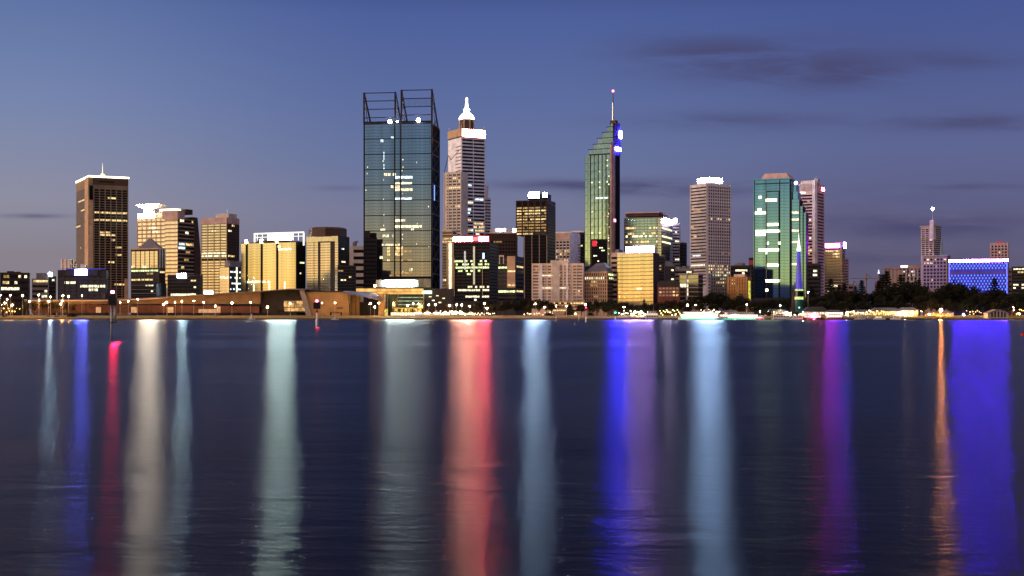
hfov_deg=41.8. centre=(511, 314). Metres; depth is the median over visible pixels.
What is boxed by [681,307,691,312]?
broadleaf tree
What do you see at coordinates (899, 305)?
broadleaf tree
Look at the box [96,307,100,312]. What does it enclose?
lit doorway
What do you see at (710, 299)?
broadleaf tree
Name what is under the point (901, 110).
sky
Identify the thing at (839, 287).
norfolk pine
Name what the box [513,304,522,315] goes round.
broadleaf tree
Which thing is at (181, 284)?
office building
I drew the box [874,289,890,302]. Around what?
broadleaf tree
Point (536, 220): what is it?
office tower
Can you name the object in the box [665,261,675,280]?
office building
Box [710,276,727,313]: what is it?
apartment block
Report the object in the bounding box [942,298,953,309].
broadleaf tree
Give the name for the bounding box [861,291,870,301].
broadleaf tree
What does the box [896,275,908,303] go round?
norfolk pine
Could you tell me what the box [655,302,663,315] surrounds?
broadleaf tree
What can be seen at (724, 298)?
broadleaf tree
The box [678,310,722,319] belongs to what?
passenger ferry
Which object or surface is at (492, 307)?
broadleaf tree
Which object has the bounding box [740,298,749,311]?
broadleaf tree
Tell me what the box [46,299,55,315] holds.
tree
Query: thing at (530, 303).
broadleaf tree
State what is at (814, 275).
office building
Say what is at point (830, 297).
broadleaf tree
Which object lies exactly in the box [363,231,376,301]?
office building
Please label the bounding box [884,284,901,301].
broadleaf tree
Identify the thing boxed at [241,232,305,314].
office building
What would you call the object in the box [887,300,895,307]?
broadleaf tree
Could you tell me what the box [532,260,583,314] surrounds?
apartment block
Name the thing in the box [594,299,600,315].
broadleaf tree
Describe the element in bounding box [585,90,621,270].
glass tower
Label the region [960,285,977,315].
broadleaf tree
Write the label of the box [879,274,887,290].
norfolk pine
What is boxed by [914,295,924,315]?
broadleaf tree
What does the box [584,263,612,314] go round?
apartment block
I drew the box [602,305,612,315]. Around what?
broadleaf tree
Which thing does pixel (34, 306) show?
tree
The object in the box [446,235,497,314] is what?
office building
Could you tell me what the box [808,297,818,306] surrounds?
broadleaf tree
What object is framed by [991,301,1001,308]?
broadleaf tree
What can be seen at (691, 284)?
office building
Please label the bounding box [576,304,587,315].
broadleaf tree
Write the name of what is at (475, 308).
tree
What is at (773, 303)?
broadleaf tree
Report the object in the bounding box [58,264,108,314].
office building
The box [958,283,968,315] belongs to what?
broadleaf tree
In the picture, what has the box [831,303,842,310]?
broadleaf tree
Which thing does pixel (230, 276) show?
office building
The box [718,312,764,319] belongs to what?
passenger ferry
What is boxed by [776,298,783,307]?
broadleaf tree
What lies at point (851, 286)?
office building
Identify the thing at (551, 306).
broadleaf tree
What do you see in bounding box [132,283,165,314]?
office building
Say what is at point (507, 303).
broadleaf tree
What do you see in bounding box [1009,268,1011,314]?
office building
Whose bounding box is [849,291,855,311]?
broadleaf tree
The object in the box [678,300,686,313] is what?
broadleaf tree
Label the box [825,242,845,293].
office building
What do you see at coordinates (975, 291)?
broadleaf tree
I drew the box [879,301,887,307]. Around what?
broadleaf tree
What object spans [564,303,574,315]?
conical tree
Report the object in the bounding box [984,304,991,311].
broadleaf tree
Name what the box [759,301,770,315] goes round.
broadleaf tree
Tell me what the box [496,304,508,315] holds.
broadleaf tree
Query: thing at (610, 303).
broadleaf tree
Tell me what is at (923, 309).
broadleaf tree
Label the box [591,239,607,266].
office building
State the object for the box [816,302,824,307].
broadleaf tree
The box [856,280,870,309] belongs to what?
norfolk pine
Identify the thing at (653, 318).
jetty
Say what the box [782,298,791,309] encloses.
broadleaf tree
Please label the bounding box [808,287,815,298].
norfolk pine
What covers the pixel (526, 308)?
broadleaf tree
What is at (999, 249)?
apartment tower
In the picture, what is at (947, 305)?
broadleaf tree
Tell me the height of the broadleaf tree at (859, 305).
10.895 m
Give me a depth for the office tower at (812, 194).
1464.18 m
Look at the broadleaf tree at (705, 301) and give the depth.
1076.68 m
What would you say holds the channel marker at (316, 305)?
in the river water
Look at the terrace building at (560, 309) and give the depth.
1111.28 m
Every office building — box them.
[0,270,29,314]
[32,273,48,314]
[48,273,55,314]
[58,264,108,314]
[131,238,165,314]
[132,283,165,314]
[167,273,212,314]
[220,261,241,314]
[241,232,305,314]
[338,265,355,295]
[349,241,362,301]
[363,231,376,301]
[442,229,456,314]
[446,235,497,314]
[490,229,517,255]
[498,255,523,314]
[556,232,579,262]
[571,231,584,271]
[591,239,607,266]
[611,249,622,314]
[617,246,658,314]
[624,212,672,263]
[659,255,665,280]
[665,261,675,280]
[673,218,679,267]
[675,266,693,280]
[678,273,703,313]
[680,241,686,266]
[731,263,750,276]
[749,258,752,301]
[807,263,820,298]
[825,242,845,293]
[845,258,848,314]
[849,284,853,314]
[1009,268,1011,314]
[1012,266,1023,314]
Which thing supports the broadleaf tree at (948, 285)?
on the ground
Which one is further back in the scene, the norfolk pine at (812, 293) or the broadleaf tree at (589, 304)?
the norfolk pine at (812, 293)
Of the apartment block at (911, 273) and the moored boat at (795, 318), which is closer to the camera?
the moored boat at (795, 318)
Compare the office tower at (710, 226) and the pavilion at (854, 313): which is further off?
the office tower at (710, 226)
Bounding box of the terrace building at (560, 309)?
[551,300,584,314]
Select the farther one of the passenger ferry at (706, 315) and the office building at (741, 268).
the office building at (741, 268)
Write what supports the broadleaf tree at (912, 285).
on the ground
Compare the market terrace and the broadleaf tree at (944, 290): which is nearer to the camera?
the market terrace
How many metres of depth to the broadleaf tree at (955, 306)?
1051.74 m
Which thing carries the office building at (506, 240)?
on the ground
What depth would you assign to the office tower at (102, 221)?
1512.39 m
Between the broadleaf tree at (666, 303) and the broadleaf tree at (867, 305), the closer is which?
the broadleaf tree at (867, 305)
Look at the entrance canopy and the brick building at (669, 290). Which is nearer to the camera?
the entrance canopy
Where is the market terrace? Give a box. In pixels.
[385,308,448,315]
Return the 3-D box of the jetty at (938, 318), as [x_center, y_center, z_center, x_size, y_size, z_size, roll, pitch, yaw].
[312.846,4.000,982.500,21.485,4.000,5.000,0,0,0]
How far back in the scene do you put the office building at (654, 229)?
1568.88 m
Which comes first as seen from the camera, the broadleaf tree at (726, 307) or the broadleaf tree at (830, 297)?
the broadleaf tree at (726, 307)
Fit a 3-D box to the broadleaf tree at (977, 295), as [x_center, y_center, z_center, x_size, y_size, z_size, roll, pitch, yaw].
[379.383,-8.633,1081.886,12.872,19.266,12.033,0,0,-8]
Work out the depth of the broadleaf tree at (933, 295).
1077.94 m
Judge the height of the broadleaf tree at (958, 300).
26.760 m
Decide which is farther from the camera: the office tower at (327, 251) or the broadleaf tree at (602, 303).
the office tower at (327, 251)
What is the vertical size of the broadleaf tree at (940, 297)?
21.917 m
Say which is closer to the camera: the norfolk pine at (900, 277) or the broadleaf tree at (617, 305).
the broadleaf tree at (617, 305)
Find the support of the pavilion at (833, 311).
on the ground
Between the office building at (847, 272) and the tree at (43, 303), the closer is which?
the tree at (43, 303)
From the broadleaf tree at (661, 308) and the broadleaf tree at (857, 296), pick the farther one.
the broadleaf tree at (857, 296)
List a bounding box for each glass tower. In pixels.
[363,89,439,301]
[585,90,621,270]
[753,173,807,314]
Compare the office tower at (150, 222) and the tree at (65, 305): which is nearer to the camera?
the tree at (65, 305)
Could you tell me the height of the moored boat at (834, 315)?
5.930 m
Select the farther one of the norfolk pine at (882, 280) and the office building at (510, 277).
the office building at (510, 277)
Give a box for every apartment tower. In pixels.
[920,207,941,314]
[990,241,1008,258]
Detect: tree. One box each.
[1,300,7,315]
[7,301,15,315]
[20,299,33,315]
[30,300,37,315]
[39,299,47,315]
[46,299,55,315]
[54,300,61,315]
[62,302,69,315]
[69,304,76,313]
[471,302,478,315]
[475,300,485,315]
[485,300,492,315]
[486,304,497,315]
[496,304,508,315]
[502,300,511,315]
[509,299,519,315]
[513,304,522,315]
[518,298,527,315]
[522,304,531,315]
[526,297,532,315]
[532,299,544,315]
[542,299,550,312]
[546,303,556,312]
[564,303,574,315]
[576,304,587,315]
[583,301,594,310]
[587,306,595,313]
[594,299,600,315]
[599,300,608,309]
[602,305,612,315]
[607,299,614,315]
[613,302,622,315]
[621,302,628,315]
[627,304,633,310]
[632,305,642,315]
[640,303,649,315]
[649,303,656,310]
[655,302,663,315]
[657,306,665,315]
[663,300,674,315]
[670,300,679,315]
[672,305,679,315]
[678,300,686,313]
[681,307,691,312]
[683,299,694,309]
[688,295,700,311]
[692,304,706,311]
[698,295,709,305]
[707,291,716,306]
[708,304,718,310]
[712,291,723,307]
[716,293,730,310]
[722,303,730,310]
[726,299,736,309]
[734,294,743,306]
[735,306,745,311]
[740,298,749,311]
[748,301,753,311]
[751,307,759,312]
[753,300,760,313]
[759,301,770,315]
[767,299,776,308]
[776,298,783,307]
[777,305,788,311]
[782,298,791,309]
[803,299,811,308]
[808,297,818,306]
[815,296,822,306]
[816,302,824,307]
[823,292,836,306]
[823,300,832,309]
[828,289,842,309]
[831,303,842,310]
[835,291,850,310]
[839,301,848,315]
[843,296,852,315]
[848,302,855,310]
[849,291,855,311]
[851,291,864,304]
[854,302,865,309]
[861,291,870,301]
[862,301,872,309]
[870,290,882,305]
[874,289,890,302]
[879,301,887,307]
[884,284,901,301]
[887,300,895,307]
[892,284,906,302]
[894,302,905,307]
[896,280,920,303]
[905,281,923,304]
[909,285,920,302]
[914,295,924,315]
[918,301,929,315]
[919,284,929,313]
[924,291,936,310]
[927,298,939,310]
[933,285,954,310]
[935,289,944,303]
[935,304,944,310]
[938,280,960,311]
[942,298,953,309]
[944,301,951,310]
[949,283,965,315]
[950,303,959,315]
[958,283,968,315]
[958,300,969,315]
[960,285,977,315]
[964,296,974,315]
[966,286,981,315]
[968,304,975,315]
[973,292,987,315]
[976,303,982,315]
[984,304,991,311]
[986,288,1000,298]
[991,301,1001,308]
[992,289,1004,299]
[1000,291,1009,310]
[1000,299,1009,310]
[1003,293,1014,315]
[1008,295,1022,315]
[1008,304,1015,310]
[1015,302,1023,315]
[1016,292,1023,315]
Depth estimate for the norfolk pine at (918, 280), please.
1104.18 m
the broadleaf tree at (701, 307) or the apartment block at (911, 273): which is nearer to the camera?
the broadleaf tree at (701, 307)
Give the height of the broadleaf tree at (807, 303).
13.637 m
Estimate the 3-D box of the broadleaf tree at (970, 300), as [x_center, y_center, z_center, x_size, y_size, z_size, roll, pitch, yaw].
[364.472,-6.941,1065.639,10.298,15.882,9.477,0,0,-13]
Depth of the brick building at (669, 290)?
1121.19 m
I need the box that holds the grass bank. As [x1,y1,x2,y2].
[0,316,1023,317]
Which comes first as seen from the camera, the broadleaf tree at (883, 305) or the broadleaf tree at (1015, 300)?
the broadleaf tree at (883, 305)
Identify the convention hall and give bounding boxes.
[31,289,354,315]
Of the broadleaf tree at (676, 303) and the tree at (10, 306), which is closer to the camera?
the tree at (10, 306)
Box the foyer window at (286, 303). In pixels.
[284,301,304,310]
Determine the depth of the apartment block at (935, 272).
1436.62 m
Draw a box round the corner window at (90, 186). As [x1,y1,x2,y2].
[89,185,92,199]
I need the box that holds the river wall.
[0,318,1023,319]
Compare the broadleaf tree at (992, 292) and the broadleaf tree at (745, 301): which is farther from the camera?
the broadleaf tree at (992, 292)
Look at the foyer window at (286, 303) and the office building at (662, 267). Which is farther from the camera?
the office building at (662, 267)
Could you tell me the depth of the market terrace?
1032.50 m
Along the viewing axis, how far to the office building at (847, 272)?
1390.48 m
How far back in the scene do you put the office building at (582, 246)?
1530.24 m
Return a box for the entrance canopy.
[343,291,385,315]
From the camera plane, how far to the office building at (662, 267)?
1200.34 m
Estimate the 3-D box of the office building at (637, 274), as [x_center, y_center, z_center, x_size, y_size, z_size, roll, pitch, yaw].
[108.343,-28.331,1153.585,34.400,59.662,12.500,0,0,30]
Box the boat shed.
[981,309,1009,319]
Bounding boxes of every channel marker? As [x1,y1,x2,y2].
[108,291,117,340]
[313,300,320,326]
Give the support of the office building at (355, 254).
on the ground
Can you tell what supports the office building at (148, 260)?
on the ground
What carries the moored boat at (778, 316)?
on the river water
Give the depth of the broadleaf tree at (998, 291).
1085.28 m
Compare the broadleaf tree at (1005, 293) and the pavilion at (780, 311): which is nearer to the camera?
the pavilion at (780, 311)
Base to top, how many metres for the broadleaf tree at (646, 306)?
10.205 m
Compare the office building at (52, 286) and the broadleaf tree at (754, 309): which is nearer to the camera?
the broadleaf tree at (754, 309)
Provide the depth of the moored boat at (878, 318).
983.12 m
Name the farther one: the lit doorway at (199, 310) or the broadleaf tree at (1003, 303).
the lit doorway at (199, 310)
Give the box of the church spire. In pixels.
[875,270,881,290]
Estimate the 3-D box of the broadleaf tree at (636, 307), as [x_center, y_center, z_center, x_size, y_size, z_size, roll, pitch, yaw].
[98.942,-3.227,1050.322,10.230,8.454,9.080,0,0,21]
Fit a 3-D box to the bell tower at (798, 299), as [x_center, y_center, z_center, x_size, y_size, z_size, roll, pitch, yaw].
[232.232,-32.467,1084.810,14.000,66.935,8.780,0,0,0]
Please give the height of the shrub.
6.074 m
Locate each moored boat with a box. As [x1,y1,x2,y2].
[645,306,661,319]
[772,314,789,319]
[790,316,802,319]
[803,313,822,319]
[826,312,843,319]
[854,317,865,319]
[873,316,884,319]
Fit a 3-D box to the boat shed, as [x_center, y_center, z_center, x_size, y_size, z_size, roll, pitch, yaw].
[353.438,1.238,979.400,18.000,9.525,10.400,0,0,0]
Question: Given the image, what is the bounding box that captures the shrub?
[763,309,773,315]
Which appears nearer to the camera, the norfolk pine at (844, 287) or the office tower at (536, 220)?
the norfolk pine at (844, 287)
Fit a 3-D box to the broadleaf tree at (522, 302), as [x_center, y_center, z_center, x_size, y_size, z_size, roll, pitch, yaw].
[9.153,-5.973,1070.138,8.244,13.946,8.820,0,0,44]
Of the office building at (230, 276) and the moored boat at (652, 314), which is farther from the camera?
the office building at (230, 276)
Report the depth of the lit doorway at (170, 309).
1062.07 m
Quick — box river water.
[0,320,1023,575]
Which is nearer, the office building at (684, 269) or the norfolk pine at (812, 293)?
the norfolk pine at (812, 293)
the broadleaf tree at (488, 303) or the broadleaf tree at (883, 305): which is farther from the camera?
the broadleaf tree at (488, 303)
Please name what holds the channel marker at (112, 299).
in the river water
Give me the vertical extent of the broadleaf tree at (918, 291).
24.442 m
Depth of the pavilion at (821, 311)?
1024.00 m
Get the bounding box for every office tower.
[75,163,128,314]
[137,204,167,247]
[159,208,200,296]
[201,209,238,314]
[306,227,348,290]
[444,150,467,235]
[448,97,485,235]
[485,186,490,234]
[516,192,555,314]
[690,178,730,309]
[798,179,823,295]
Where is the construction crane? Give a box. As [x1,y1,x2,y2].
[850,274,875,292]
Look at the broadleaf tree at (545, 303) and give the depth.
1060.80 m
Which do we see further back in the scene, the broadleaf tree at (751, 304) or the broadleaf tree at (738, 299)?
the broadleaf tree at (738, 299)
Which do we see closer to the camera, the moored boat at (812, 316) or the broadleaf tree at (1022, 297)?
the moored boat at (812, 316)
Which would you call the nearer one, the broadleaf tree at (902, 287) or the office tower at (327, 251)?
the broadleaf tree at (902, 287)
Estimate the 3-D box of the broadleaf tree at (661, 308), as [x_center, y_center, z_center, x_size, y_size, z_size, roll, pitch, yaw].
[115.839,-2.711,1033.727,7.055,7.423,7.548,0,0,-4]
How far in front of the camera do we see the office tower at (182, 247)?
1447.32 m
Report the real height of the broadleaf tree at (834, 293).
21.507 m
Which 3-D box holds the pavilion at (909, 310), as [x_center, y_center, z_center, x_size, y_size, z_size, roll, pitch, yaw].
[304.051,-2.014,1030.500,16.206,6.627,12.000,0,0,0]
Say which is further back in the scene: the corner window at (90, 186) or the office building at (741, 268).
the corner window at (90, 186)
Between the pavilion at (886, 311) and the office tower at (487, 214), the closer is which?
the pavilion at (886, 311)
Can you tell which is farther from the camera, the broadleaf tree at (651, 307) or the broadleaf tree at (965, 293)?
the broadleaf tree at (965, 293)
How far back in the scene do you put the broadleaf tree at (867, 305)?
1040.58 m
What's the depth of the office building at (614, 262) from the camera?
1165.79 m
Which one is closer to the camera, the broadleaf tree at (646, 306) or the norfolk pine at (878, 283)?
the broadleaf tree at (646, 306)
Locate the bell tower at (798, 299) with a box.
[790,235,805,315]
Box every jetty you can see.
[630,318,675,319]
[923,318,953,319]
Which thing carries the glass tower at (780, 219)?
on the ground
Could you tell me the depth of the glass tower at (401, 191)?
1354.17 m
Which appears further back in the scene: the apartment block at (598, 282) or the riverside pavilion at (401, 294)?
the apartment block at (598, 282)
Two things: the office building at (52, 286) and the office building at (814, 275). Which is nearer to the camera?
the office building at (52, 286)
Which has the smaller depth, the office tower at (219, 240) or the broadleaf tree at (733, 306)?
the broadleaf tree at (733, 306)
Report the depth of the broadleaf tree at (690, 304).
1070.90 m
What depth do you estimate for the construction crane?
1899.50 m
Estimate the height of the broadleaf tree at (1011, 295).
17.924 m
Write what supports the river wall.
in the river water
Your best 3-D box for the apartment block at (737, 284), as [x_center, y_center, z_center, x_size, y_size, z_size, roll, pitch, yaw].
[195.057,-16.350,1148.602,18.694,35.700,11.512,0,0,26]
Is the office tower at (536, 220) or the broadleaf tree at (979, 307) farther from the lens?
the office tower at (536, 220)
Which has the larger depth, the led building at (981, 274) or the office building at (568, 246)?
the office building at (568, 246)
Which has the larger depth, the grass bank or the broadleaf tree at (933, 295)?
the broadleaf tree at (933, 295)
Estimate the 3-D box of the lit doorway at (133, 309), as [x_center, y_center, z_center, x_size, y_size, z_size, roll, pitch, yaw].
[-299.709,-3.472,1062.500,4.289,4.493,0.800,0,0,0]
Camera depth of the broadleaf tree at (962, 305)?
1041.05 m
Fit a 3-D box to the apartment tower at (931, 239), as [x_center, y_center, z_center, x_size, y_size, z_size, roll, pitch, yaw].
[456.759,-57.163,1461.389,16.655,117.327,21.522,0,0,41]
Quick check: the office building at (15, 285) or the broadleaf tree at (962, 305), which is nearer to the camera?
the broadleaf tree at (962, 305)
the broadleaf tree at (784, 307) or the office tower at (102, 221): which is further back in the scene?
the office tower at (102, 221)
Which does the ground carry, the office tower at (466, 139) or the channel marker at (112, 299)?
the office tower at (466, 139)
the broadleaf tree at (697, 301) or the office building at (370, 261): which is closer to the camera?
the broadleaf tree at (697, 301)
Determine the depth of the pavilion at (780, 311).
1020.00 m
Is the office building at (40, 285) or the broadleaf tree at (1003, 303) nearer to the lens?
the broadleaf tree at (1003, 303)
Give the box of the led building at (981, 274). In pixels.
[949,259,1008,314]
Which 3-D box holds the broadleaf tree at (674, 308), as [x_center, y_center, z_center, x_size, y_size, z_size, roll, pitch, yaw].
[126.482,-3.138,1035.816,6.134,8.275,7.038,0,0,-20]
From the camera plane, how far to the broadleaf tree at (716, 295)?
1082.48 m
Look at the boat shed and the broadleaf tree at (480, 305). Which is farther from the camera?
the broadleaf tree at (480, 305)
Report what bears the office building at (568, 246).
on the ground
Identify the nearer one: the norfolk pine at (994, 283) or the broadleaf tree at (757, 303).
the broadleaf tree at (757, 303)
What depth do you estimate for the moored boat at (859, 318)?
983.01 m
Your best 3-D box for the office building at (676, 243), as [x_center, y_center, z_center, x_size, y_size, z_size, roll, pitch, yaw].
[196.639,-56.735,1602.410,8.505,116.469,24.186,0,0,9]
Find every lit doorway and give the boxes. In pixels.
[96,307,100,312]
[131,307,136,312]
[168,307,172,312]
[198,309,214,312]
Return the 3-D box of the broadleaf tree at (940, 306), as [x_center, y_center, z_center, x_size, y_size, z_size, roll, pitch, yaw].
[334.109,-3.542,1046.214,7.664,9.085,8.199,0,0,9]
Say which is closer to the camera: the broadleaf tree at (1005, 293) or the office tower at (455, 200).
the broadleaf tree at (1005, 293)
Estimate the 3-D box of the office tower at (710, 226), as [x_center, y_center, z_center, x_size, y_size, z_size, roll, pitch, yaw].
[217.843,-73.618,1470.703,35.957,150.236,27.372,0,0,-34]
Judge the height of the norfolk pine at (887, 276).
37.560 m
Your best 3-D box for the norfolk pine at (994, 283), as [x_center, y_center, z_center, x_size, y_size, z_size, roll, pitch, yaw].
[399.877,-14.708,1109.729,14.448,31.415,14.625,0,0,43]
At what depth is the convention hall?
1062.60 m
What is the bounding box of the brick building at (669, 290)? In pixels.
[658,281,679,314]
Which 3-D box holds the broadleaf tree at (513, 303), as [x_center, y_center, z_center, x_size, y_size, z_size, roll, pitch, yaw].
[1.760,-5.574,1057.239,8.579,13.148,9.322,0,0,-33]
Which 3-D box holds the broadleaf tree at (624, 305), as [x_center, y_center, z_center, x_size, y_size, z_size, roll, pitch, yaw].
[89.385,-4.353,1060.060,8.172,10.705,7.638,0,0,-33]
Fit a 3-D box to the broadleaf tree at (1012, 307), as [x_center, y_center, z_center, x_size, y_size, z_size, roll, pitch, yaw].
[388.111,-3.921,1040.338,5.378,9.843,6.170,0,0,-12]
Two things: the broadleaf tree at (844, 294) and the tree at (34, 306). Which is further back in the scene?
the broadleaf tree at (844, 294)
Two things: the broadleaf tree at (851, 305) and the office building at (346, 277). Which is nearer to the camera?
the broadleaf tree at (851, 305)
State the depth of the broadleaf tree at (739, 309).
1033.06 m
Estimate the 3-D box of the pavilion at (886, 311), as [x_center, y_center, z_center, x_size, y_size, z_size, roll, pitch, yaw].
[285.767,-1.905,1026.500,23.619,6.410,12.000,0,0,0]
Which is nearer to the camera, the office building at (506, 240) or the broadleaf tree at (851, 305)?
the broadleaf tree at (851, 305)
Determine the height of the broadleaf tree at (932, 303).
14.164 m
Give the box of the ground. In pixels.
[7,314,1022,315]
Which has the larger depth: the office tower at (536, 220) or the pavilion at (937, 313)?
the office tower at (536, 220)
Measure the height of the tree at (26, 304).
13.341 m
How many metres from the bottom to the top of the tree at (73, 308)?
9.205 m
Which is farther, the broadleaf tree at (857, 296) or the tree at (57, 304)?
the broadleaf tree at (857, 296)
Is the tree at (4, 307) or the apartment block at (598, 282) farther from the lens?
the apartment block at (598, 282)
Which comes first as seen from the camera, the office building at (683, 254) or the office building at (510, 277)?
the office building at (510, 277)
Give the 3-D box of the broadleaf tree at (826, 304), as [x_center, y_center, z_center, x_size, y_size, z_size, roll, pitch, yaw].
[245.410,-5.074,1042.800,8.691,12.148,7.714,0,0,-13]
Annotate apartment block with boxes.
[61,259,75,269]
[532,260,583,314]
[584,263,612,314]
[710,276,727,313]
[727,274,750,311]
[883,265,920,314]
[922,236,950,314]
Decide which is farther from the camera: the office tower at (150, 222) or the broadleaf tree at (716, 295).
the office tower at (150, 222)
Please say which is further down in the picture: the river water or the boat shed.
the river water
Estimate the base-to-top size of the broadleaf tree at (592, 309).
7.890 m
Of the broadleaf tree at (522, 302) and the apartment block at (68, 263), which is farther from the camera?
the apartment block at (68, 263)
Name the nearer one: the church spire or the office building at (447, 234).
the church spire
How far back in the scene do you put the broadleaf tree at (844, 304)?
1047.49 m
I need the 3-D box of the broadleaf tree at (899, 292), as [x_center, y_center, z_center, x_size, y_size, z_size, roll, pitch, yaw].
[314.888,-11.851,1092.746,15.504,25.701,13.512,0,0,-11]
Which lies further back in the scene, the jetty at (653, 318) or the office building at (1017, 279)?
the office building at (1017, 279)
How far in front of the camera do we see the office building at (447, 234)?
1333.11 m
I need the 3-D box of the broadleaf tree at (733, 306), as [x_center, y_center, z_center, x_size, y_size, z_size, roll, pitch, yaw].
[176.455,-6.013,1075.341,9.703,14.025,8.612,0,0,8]
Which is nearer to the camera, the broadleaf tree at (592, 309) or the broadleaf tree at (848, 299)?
the broadleaf tree at (592, 309)
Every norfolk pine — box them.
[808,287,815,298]
[824,279,834,293]
[835,285,846,310]
[841,283,848,315]
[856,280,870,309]
[874,281,882,291]
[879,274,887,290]
[883,271,892,286]
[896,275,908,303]
[912,279,922,314]
[990,278,1002,308]
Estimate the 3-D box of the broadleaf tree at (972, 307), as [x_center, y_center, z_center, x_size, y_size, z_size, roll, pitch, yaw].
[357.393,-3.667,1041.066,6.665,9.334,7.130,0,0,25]
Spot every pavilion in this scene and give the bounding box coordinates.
[355,280,447,315]
[722,310,737,313]
[765,309,787,315]
[802,307,827,315]
[825,310,842,315]
[850,310,869,315]
[868,308,901,315]
[899,307,918,315]
[923,311,953,315]
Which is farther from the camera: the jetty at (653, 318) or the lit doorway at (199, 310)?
the lit doorway at (199, 310)
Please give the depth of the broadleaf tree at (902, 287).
1089.07 m
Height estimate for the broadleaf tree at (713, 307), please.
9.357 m
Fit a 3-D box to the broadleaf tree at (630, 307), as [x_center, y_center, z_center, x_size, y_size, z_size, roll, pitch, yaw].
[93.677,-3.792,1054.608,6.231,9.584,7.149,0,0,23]
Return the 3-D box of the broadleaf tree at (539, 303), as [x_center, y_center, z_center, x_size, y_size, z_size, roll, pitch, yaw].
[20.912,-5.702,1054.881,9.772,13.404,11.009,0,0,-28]
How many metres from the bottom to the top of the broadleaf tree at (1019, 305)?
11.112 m
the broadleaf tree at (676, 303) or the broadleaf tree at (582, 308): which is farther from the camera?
the broadleaf tree at (676, 303)
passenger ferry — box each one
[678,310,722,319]
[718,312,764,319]
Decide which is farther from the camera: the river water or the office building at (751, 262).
the office building at (751, 262)
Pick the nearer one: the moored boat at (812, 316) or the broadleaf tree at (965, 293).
the moored boat at (812, 316)
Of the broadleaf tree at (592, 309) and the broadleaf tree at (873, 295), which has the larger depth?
the broadleaf tree at (873, 295)
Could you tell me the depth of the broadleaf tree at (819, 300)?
1064.90 m
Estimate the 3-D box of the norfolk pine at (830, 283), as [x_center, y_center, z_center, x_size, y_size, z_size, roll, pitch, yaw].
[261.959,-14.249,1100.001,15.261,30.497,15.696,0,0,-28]
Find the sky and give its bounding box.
[0,0,1023,313]
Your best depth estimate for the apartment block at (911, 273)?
1493.56 m
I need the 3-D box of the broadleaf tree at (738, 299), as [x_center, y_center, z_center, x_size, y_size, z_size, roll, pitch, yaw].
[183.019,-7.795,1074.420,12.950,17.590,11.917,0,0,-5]
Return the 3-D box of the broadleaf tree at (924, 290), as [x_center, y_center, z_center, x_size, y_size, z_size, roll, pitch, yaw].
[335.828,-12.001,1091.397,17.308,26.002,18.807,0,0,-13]
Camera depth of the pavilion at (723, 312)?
1025.47 m

